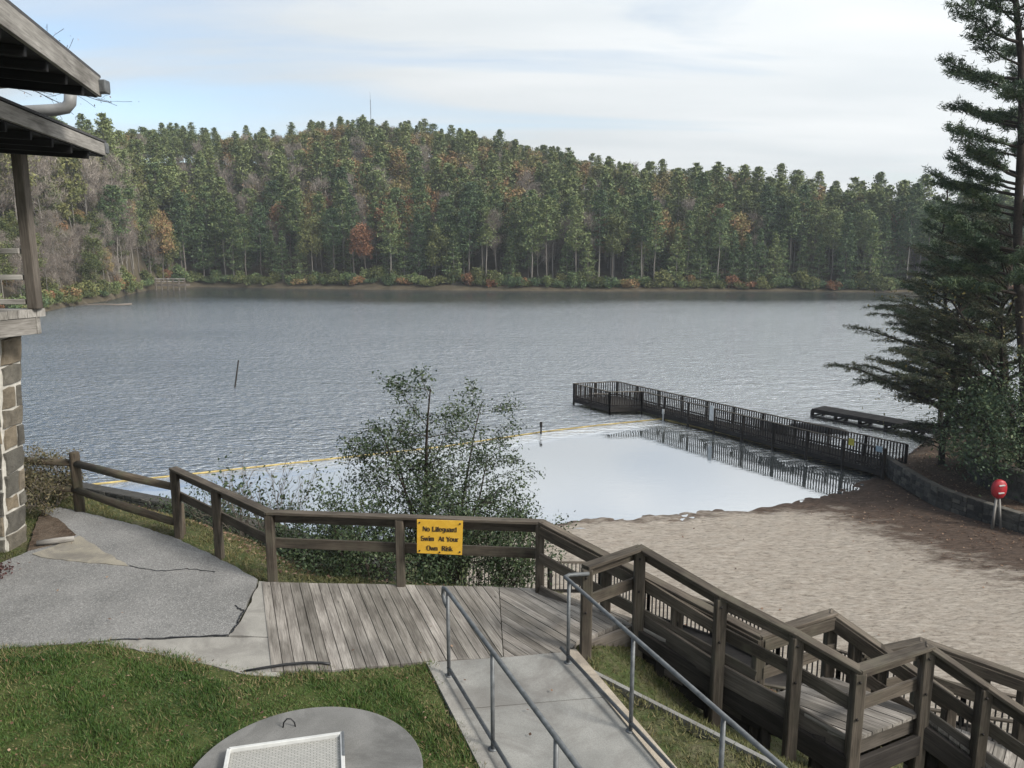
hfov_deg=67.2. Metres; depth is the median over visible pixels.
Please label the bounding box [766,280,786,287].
shrub
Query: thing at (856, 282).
evergreen shrub
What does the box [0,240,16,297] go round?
leafy tree
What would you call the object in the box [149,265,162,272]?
shrub
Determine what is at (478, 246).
bare tree
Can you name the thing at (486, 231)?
leafy tree
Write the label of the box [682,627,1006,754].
walk
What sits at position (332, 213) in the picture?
tree
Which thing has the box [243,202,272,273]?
pine tree
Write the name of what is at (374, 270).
shrub
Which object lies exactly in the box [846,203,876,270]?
pine tree
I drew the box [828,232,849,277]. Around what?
pine tree
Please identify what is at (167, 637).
pavement crack
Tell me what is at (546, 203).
pine tree
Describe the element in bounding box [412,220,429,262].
pine tree
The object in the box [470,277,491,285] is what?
shrub
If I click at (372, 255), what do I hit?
pine tree
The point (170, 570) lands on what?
pavement crack
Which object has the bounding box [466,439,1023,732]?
beach
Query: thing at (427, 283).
shrub
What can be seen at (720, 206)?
autumn tree
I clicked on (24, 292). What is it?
evergreen shrub
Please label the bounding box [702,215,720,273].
leafy tree
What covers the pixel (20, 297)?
evergreen shrub
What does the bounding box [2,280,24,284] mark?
rusty shrub
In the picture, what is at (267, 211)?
pine tree
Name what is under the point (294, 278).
evergreen shrub
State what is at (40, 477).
pier shrub
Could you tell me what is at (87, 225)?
bare tree
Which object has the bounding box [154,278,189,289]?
dock
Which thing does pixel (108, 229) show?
bare tree
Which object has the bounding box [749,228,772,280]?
pine tree
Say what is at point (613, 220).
leafy tree
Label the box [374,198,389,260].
pine tree
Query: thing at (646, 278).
evergreen shrub
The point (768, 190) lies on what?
pine tree
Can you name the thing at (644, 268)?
pine tree
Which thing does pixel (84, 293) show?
shrub
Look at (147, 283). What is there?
evergreen shrub
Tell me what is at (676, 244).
pine tree
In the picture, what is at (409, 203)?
autumn tree
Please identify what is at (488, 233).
pine tree
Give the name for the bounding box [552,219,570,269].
bare tree
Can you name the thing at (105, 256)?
bare tree
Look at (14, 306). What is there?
evergreen shrub
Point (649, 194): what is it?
pine tree
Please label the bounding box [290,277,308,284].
rusty shrub
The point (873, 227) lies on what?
pine tree
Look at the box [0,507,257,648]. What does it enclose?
asphalt path
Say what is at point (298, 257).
pine tree
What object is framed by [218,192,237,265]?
pine tree
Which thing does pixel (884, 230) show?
pine tree
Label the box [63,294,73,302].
shrub
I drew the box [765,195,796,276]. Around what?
pine tree
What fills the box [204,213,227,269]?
pine tree
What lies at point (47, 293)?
shrub
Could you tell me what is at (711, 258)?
pine tree
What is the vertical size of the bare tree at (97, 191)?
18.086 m
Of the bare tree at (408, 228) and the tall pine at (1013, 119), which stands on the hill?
the bare tree at (408, 228)
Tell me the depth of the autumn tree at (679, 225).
207.07 m
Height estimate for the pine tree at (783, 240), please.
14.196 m
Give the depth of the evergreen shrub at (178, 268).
218.68 m
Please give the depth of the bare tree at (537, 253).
207.99 m
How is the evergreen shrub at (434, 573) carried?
on the ground at (616, 662)
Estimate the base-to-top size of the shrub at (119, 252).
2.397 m
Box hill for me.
[0,153,1010,311]
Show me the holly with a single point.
(427, 468)
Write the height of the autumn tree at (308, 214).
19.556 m
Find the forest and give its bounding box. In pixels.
[0,112,1023,273]
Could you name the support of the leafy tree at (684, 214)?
on the hill
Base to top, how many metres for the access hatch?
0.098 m
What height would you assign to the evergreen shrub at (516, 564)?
2.511 m
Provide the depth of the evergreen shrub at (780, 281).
200.76 m
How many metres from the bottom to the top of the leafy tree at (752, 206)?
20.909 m
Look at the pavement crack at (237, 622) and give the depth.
9.51 m
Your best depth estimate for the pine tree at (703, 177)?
209.97 m
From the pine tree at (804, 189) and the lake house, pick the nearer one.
the lake house
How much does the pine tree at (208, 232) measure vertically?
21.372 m
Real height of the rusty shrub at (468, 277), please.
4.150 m
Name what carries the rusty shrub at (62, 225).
on the hill
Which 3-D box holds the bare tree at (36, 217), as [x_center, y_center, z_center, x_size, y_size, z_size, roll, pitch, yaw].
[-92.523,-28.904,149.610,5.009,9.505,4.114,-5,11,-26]
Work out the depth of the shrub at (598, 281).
200.59 m
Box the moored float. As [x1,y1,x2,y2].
[790,423,847,434]
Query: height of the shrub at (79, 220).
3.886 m
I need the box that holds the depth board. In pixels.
[709,405,713,420]
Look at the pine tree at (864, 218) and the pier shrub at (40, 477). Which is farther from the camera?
the pine tree at (864, 218)
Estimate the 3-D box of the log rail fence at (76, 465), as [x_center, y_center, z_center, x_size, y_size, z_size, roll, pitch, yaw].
[-8.199,2.035,13.668,6.368,1.846,0.253,5,11,24]
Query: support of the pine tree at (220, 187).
on the hill
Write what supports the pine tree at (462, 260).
on the hill
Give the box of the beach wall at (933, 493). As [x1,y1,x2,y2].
[881,455,1023,533]
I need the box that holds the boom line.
[91,418,734,484]
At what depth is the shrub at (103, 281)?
164.43 m
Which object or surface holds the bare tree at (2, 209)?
on the hill
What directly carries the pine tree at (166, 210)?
on the hill
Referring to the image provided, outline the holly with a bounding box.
[326,363,545,585]
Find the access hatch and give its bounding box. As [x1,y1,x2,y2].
[223,731,344,767]
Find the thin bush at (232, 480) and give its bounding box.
[202,452,329,545]
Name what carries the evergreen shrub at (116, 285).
on the hill
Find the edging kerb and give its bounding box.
[594,670,777,767]
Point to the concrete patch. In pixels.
(80, 549)
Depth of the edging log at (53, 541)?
11.85 m
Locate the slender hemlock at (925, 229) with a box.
[872,178,1010,424]
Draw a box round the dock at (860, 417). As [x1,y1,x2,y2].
[810,406,962,438]
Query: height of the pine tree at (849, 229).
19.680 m
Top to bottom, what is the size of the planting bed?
0.050 m
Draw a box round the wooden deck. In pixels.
[262,582,631,675]
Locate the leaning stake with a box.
[234,360,238,386]
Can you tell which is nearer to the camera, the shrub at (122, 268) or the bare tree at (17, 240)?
the bare tree at (17, 240)
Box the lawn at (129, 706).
[0,644,477,767]
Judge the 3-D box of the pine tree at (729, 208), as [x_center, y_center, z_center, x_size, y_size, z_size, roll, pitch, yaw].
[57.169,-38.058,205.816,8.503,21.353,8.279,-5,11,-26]
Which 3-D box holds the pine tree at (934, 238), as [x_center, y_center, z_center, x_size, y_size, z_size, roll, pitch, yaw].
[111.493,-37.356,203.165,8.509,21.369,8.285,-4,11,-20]
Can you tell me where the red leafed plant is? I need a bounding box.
[0,558,19,578]
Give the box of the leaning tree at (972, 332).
[858,269,1023,468]
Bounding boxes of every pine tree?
[91,184,135,272]
[95,197,115,250]
[109,148,138,195]
[120,188,144,268]
[140,221,156,269]
[162,208,179,252]
[166,191,197,270]
[168,197,192,267]
[169,185,190,260]
[177,192,205,271]
[185,206,215,275]
[191,185,220,273]
[200,195,222,262]
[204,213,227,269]
[208,177,233,255]
[208,195,231,274]
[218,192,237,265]
[218,202,248,277]
[227,194,241,252]
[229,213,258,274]
[235,188,259,247]
[235,227,254,272]
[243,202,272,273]
[243,214,265,267]
[256,179,286,243]
[258,209,278,263]
[262,230,279,273]
[269,230,292,281]
[270,196,296,267]
[282,187,308,254]
[285,202,301,248]
[288,229,311,274]
[303,191,329,272]
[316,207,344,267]
[320,227,343,269]
[321,205,342,256]
[329,166,356,254]
[331,179,353,268]
[337,196,364,272]
[341,225,363,272]
[361,218,381,266]
[366,199,383,265]
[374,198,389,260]
[375,199,404,273]
[378,228,398,274]
[384,187,412,259]
[392,222,415,276]
[404,213,428,275]
[406,176,434,273]
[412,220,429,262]
[416,205,437,251]
[422,224,441,275]
[432,196,457,272]
[434,198,450,266]
[436,194,459,264]
[442,225,465,283]
[449,190,484,271]
[451,209,477,275]
[454,181,483,263]
[471,191,495,270]
[475,206,498,275]
[487,189,509,273]
[500,230,519,278]
[502,196,524,269]
[502,215,525,265]
[515,189,549,278]
[515,208,542,277]
[516,192,539,271]
[517,193,526,261]
[532,194,558,284]
[533,199,551,265]
[543,189,564,241]
[544,198,566,278]
[554,232,577,278]
[560,195,585,264]
[563,197,590,271]
[577,231,599,281]
[587,189,613,276]
[596,200,622,275]
[602,190,625,277]
[614,195,635,273]
[622,232,642,277]
[626,193,640,253]
[627,195,653,276]
[629,196,648,268]
[633,206,657,275]
[639,190,654,263]
[643,200,672,283]
[648,226,669,273]
[662,219,680,270]
[664,226,689,286]
[675,210,699,280]
[684,197,710,272]
[688,236,711,283]
[690,172,713,260]
[699,207,735,279]
[702,233,720,277]
[714,201,736,279]
[720,231,744,286]
[727,217,743,267]
[736,234,757,281]
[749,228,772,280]
[753,184,782,272]
[763,231,785,283]
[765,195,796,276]
[770,232,793,277]
[780,193,809,277]
[782,205,805,274]
[791,185,815,268]
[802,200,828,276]
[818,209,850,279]
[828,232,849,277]
[831,212,862,280]
[838,234,859,279]
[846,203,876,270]
[853,210,879,272]
[858,216,886,280]
[867,214,900,276]
[885,224,910,279]
[889,195,912,275]
[893,203,926,279]
[900,182,927,278]
[912,207,936,278]
[916,200,941,281]
[917,202,942,265]
[945,234,966,265]
[952,178,977,202]
[954,192,976,258]
[990,214,1011,266]
[991,189,1013,245]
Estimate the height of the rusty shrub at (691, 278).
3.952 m
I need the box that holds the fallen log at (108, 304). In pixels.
[77,298,131,305]
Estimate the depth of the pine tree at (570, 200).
214.21 m
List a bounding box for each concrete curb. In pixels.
[426,660,494,767]
[570,649,676,767]
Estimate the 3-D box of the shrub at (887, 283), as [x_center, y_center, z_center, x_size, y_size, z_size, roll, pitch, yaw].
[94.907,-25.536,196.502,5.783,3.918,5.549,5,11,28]
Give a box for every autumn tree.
[92,247,114,285]
[114,199,141,260]
[144,215,178,280]
[146,207,175,265]
[181,189,203,256]
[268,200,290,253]
[297,202,327,267]
[299,201,311,249]
[310,193,332,250]
[347,222,374,277]
[371,197,398,258]
[371,201,401,269]
[386,221,409,271]
[388,190,413,219]
[401,208,419,252]
[494,210,510,259]
[584,214,611,254]
[612,218,629,266]
[625,222,648,274]
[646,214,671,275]
[650,209,673,259]
[665,220,689,275]
[703,202,735,271]
[725,211,754,265]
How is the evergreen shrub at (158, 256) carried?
on the hill
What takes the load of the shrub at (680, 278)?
on the hill
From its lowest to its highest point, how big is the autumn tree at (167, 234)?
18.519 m
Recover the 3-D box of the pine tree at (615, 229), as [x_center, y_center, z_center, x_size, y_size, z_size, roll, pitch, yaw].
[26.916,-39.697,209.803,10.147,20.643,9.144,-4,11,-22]
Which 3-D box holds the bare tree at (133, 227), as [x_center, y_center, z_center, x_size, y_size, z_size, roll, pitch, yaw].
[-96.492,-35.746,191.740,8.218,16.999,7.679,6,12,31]
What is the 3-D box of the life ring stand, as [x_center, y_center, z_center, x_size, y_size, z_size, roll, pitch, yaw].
[18.721,4.732,29.710,0.543,2.160,0.315,0,10,0]
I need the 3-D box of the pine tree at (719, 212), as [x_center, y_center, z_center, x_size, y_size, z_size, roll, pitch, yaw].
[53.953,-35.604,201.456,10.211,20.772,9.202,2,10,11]
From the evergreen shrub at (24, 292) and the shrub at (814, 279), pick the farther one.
the shrub at (814, 279)
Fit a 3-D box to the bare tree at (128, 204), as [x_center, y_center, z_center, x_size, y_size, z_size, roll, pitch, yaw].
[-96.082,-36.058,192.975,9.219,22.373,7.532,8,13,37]
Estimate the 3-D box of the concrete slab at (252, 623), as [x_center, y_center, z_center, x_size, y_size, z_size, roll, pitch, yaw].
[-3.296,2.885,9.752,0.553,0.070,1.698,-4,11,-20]
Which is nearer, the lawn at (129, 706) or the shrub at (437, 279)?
the lawn at (129, 706)
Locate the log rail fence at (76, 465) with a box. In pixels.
[25,451,185,534]
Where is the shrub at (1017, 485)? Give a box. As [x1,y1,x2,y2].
[965,433,1023,503]
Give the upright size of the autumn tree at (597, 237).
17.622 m
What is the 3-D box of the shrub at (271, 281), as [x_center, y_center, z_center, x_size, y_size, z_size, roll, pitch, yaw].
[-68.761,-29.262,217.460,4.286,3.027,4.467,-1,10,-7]
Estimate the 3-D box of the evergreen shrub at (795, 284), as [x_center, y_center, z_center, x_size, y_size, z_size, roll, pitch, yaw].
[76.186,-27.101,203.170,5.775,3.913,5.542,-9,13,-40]
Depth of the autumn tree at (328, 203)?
226.11 m
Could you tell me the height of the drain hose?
0.055 m
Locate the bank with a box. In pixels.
[884,430,1023,519]
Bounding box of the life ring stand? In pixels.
[990,479,1006,528]
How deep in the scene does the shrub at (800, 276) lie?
200.24 m
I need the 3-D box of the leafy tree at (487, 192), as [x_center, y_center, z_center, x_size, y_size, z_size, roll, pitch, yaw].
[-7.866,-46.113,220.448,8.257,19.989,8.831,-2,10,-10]
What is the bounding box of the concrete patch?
[32,536,127,565]
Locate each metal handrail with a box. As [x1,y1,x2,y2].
[441,586,581,767]
[560,572,787,767]
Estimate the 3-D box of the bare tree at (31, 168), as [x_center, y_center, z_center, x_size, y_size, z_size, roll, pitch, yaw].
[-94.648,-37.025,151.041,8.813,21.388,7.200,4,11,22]
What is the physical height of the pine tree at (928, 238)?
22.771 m
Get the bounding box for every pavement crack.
[110,634,227,639]
[129,565,214,571]
[230,605,244,632]
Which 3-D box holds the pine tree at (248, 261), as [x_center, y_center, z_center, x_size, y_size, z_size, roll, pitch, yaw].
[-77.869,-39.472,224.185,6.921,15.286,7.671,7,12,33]
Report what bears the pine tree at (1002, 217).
on the hill
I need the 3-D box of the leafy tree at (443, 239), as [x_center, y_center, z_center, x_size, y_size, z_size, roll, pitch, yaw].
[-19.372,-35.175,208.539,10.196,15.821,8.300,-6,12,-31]
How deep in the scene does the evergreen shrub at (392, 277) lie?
208.89 m
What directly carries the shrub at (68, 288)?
on the hill
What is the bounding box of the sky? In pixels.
[0,0,1023,203]
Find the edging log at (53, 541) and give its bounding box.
[36,536,73,545]
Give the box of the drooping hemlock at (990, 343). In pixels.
[823,213,1023,453]
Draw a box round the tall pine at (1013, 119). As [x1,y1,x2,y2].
[920,0,1023,468]
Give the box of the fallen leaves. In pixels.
[0,522,552,767]
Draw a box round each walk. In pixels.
[438,652,660,767]
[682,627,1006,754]
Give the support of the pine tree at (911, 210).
on the hill
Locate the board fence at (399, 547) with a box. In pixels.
[169,466,543,592]
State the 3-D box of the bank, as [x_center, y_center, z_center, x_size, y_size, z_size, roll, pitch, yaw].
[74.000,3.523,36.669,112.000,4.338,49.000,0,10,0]
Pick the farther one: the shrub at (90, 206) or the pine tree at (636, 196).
the pine tree at (636, 196)
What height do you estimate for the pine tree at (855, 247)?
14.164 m
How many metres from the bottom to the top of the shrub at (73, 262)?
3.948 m
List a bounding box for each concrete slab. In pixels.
[95,637,279,676]
[229,581,278,638]
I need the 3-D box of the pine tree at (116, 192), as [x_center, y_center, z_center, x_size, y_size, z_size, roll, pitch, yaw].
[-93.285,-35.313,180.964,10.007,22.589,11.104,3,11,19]
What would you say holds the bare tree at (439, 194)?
on the hill
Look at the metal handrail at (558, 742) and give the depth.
6.91 m
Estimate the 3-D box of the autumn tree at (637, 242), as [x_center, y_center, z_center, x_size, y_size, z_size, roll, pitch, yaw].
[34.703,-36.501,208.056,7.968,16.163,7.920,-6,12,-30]
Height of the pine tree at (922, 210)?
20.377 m
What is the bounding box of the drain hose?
[244,661,330,671]
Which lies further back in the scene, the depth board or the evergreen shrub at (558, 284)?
the evergreen shrub at (558, 284)
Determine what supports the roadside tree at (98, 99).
on the ground at (616, 662)
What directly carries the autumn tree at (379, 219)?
on the hill
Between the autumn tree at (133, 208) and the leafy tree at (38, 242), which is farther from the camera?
the autumn tree at (133, 208)
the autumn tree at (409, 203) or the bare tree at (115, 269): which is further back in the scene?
the autumn tree at (409, 203)
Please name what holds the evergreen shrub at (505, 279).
on the hill
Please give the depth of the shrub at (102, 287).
162.97 m
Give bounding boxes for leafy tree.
[0,215,18,241]
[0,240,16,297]
[1,210,17,242]
[2,240,19,286]
[7,231,20,258]
[14,227,46,270]
[32,172,63,226]
[42,223,72,253]
[76,233,106,281]
[77,250,109,283]
[82,209,102,235]
[132,205,153,272]
[135,192,161,236]
[157,230,183,266]
[296,214,324,270]
[422,225,451,274]
[451,205,472,268]
[455,188,476,254]
[474,200,494,267]
[479,189,495,257]
[493,212,512,267]
[571,222,600,266]
[597,212,630,277]
[676,206,695,268]
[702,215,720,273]
[739,196,767,244]
[810,204,839,270]
[892,230,930,270]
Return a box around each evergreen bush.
[921,364,1023,497]
[955,348,1023,476]
[956,370,1019,464]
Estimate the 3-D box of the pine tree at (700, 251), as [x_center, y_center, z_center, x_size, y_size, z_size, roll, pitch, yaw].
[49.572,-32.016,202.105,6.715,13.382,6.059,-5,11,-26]
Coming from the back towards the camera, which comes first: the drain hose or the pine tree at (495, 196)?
the pine tree at (495, 196)
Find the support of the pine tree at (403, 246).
on the hill
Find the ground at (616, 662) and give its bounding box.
[0,472,902,767]
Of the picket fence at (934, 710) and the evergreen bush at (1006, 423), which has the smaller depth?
the picket fence at (934, 710)
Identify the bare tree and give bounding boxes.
[0,153,15,216]
[0,230,7,297]
[3,236,22,272]
[8,255,25,295]
[9,237,24,289]
[27,155,49,202]
[34,212,45,242]
[35,224,56,276]
[36,209,55,265]
[37,235,59,275]
[37,246,59,290]
[42,230,63,286]
[47,208,64,253]
[50,254,71,293]
[52,227,76,269]
[59,255,78,285]
[62,232,84,282]
[70,223,85,274]
[71,222,89,249]
[73,227,89,252]
[81,162,117,233]
[85,233,104,281]
[94,211,113,245]
[94,237,110,276]
[105,209,139,264]
[108,253,121,278]
[114,196,143,277]
[117,213,140,269]
[120,175,142,211]
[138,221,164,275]
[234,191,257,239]
[289,210,310,261]
[343,203,367,267]
[349,191,368,257]
[356,219,376,265]
[398,219,416,261]
[427,212,439,253]
[438,189,455,249]
[470,211,494,269]
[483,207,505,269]
[529,225,551,278]
[538,227,557,273]
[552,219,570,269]
[557,214,574,274]
[563,217,585,272]
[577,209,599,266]
[589,238,600,268]
[676,195,700,242]
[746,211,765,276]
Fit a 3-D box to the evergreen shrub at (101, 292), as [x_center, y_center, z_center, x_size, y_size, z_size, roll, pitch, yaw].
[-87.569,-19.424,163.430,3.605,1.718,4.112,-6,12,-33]
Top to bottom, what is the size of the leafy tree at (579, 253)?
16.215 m
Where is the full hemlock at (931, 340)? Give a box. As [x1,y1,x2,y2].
[864,194,1015,464]
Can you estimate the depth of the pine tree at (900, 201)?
202.16 m
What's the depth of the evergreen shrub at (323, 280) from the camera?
213.23 m
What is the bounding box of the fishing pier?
[573,381,908,479]
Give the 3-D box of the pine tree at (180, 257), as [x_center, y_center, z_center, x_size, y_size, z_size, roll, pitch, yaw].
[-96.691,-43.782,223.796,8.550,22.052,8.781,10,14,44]
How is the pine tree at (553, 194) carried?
on the hill
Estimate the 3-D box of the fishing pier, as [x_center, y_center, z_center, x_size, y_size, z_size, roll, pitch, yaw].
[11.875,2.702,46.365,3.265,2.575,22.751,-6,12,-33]
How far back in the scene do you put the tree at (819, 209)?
205.35 m
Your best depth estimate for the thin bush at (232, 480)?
15.93 m
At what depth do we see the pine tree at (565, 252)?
205.38 m
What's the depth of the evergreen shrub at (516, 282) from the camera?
202.74 m
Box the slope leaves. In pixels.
[126,502,776,692]
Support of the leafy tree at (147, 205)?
on the hill
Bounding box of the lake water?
[21,287,1019,538]
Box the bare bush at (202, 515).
[187,451,402,565]
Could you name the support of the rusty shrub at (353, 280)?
on the hill
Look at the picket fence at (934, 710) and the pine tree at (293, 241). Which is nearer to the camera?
the picket fence at (934, 710)
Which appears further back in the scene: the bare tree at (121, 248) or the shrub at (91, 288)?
the bare tree at (121, 248)
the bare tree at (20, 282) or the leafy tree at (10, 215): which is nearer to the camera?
the bare tree at (20, 282)
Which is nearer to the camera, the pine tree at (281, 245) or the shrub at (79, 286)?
the shrub at (79, 286)
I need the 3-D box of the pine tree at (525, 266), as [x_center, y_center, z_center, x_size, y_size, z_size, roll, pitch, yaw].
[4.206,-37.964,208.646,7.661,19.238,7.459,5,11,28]
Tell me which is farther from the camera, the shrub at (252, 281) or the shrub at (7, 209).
the shrub at (252, 281)
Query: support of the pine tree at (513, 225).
on the hill
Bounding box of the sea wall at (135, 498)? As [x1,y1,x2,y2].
[30,476,405,582]
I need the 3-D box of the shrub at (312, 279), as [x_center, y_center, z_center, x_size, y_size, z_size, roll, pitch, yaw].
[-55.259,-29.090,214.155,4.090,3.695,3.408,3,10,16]
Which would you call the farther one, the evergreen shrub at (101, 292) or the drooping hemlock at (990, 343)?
the evergreen shrub at (101, 292)
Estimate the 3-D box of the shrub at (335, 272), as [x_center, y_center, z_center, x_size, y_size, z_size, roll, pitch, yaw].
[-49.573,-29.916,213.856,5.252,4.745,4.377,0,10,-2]
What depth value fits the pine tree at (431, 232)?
213.53 m
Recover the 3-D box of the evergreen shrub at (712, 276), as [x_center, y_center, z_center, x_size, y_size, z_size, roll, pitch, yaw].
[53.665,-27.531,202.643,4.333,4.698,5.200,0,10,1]
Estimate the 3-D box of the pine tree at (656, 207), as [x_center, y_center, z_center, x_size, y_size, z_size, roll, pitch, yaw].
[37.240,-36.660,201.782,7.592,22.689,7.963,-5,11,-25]
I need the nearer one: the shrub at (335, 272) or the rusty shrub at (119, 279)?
the rusty shrub at (119, 279)
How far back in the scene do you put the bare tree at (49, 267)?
142.38 m
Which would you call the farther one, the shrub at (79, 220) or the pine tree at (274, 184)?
the pine tree at (274, 184)
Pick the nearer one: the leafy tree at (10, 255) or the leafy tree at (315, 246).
the leafy tree at (10, 255)
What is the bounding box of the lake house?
[0,0,110,552]
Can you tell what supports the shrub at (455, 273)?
on the hill
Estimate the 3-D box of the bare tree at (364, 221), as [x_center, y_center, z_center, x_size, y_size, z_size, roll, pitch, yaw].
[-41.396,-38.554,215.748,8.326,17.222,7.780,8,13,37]
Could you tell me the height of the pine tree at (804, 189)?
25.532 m
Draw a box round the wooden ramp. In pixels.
[538,519,1023,767]
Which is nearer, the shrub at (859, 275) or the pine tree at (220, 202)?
the shrub at (859, 275)
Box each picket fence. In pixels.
[383,561,1015,734]
[764,683,1012,762]
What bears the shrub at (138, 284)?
on the hill
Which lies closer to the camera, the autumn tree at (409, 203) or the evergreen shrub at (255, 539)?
the evergreen shrub at (255, 539)
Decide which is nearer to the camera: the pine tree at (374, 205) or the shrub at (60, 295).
the shrub at (60, 295)
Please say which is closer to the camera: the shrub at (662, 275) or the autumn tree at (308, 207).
the shrub at (662, 275)
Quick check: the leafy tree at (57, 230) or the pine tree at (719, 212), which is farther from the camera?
the pine tree at (719, 212)
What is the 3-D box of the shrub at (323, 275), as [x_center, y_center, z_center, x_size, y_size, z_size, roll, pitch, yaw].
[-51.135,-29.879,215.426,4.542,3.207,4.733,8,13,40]
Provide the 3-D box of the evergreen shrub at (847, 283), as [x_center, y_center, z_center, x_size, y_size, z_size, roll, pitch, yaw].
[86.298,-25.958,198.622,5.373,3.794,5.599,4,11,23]
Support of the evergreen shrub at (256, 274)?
on the hill
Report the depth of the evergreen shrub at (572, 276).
201.19 m
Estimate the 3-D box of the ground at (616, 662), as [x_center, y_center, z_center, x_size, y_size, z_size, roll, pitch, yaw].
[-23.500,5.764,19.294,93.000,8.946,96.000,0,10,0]
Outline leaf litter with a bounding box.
[641,436,1023,634]
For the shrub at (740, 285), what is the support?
on the hill
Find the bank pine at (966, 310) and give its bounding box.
[930,193,1014,427]
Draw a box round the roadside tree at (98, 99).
[0,29,131,118]
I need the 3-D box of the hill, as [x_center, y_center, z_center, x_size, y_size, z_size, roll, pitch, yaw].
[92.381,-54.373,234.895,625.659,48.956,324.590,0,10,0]
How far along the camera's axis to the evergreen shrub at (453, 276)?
208.78 m
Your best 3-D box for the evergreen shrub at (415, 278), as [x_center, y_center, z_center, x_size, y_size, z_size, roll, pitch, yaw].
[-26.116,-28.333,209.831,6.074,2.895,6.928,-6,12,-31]
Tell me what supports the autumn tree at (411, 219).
on the hill
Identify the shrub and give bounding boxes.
[0,206,14,213]
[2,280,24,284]
[3,294,26,306]
[5,305,21,307]
[10,293,25,298]
[17,284,48,306]
[24,441,98,517]
[41,276,59,290]
[42,289,53,307]
[44,288,62,301]
[45,296,54,303]
[53,212,67,230]
[53,292,63,299]
[59,287,82,300]
[60,296,75,303]
[62,284,82,301]
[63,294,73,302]
[68,214,84,227]
[70,208,84,216]
[70,256,84,271]
[72,282,87,291]
[78,279,99,297]
[81,290,93,297]
[82,201,97,210]
[96,279,113,296]
[96,283,108,295]
[97,290,108,295]
[110,281,124,292]
[112,289,120,293]
[113,249,128,255]
[113,275,128,288]
[114,270,135,293]
[116,265,127,272]
[117,270,135,291]
[133,282,144,288]
[138,269,154,285]
[140,279,154,285]
[144,472,304,549]
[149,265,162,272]
[151,254,165,268]
[156,271,168,277]
[160,269,172,277]
[167,274,182,280]
[168,263,188,280]
[185,275,199,281]
[188,270,201,281]
[196,274,208,281]
[202,278,213,282]
[210,268,226,282]
[223,274,235,283]
[227,275,245,282]
[234,513,356,566]
[236,269,245,278]
[243,274,259,284]
[250,272,262,280]
[256,505,371,579]
[260,276,274,284]
[267,270,279,283]
[276,433,434,582]
[285,274,303,282]
[285,277,295,284]
[289,272,303,279]
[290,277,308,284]
[305,270,322,283]
[305,274,320,284]
[319,272,331,280]
[320,277,328,284]
[324,268,342,283]
[328,275,345,282]
[339,272,351,284]
[346,272,359,284]
[348,274,365,285]
[359,267,371,280]
[363,278,376,282]
[367,264,383,279]
[374,266,388,280]
[375,464,540,587]
[383,269,401,284]
[384,274,399,285]
[389,468,579,587]
[394,277,412,284]
[397,274,410,283]
[407,275,428,282]
[408,271,421,284]
[418,278,437,285]
[418,280,436,286]
[431,275,446,285]
[441,277,455,283]
[445,266,462,280]
[448,268,463,282]
[461,271,477,285]
[469,265,486,282]
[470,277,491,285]
[485,278,497,286]
[486,270,501,285]
[493,273,506,285]
[501,273,513,284]
[507,276,524,286]
[511,271,521,284]
[517,281,532,286]
[527,276,544,285]
[542,274,556,286]
[552,280,569,287]
[555,272,567,283]
[567,271,586,288]
[570,271,589,286]
[589,276,604,287]
[601,275,619,288]
[620,278,640,287]
[627,274,644,287]
[641,275,650,286]
[643,280,666,287]
[653,268,673,286]
[673,274,686,285]
[674,279,691,287]
[684,275,700,286]
[687,279,701,288]
[700,278,712,287]
[702,279,716,288]
[708,270,724,286]
[714,278,730,288]
[725,273,739,287]
[729,281,748,288]
[732,280,757,288]
[741,275,755,286]
[753,276,767,288]
[754,283,770,288]
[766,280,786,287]
[768,275,787,287]
[777,277,794,287]
[790,275,813,285]
[791,269,817,287]
[800,279,819,289]
[802,276,820,289]
[809,280,827,287]
[825,279,842,289]
[836,277,857,289]
[848,278,862,287]
[851,270,868,288]
[859,270,882,290]
[862,276,879,288]
[874,276,895,290]
[880,275,893,289]
[887,276,901,289]
[965,433,1023,503]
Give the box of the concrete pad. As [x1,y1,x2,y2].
[193,707,422,767]
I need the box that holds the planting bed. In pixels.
[27,511,75,551]
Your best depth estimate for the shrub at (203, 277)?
224.33 m
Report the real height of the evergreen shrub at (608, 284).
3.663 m
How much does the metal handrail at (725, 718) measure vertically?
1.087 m
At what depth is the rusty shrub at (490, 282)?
204.15 m
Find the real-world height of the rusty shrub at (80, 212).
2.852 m
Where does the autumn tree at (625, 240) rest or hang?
on the hill
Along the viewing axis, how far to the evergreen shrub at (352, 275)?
210.70 m
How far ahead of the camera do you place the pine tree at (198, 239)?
223.08 m
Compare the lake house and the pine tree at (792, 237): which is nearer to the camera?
the lake house
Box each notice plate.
[848,438,853,445]
[876,445,882,451]
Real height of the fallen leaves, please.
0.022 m
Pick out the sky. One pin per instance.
(843, 90)
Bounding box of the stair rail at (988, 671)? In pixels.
[862,637,1023,767]
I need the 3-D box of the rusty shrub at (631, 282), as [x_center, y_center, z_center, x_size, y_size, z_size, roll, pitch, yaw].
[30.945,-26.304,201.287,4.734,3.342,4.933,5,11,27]
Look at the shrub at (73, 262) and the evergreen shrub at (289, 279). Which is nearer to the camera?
the shrub at (73, 262)
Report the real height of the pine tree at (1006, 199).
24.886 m
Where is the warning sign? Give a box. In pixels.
[417,519,462,554]
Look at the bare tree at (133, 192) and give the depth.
204.81 m
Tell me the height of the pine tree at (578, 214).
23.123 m

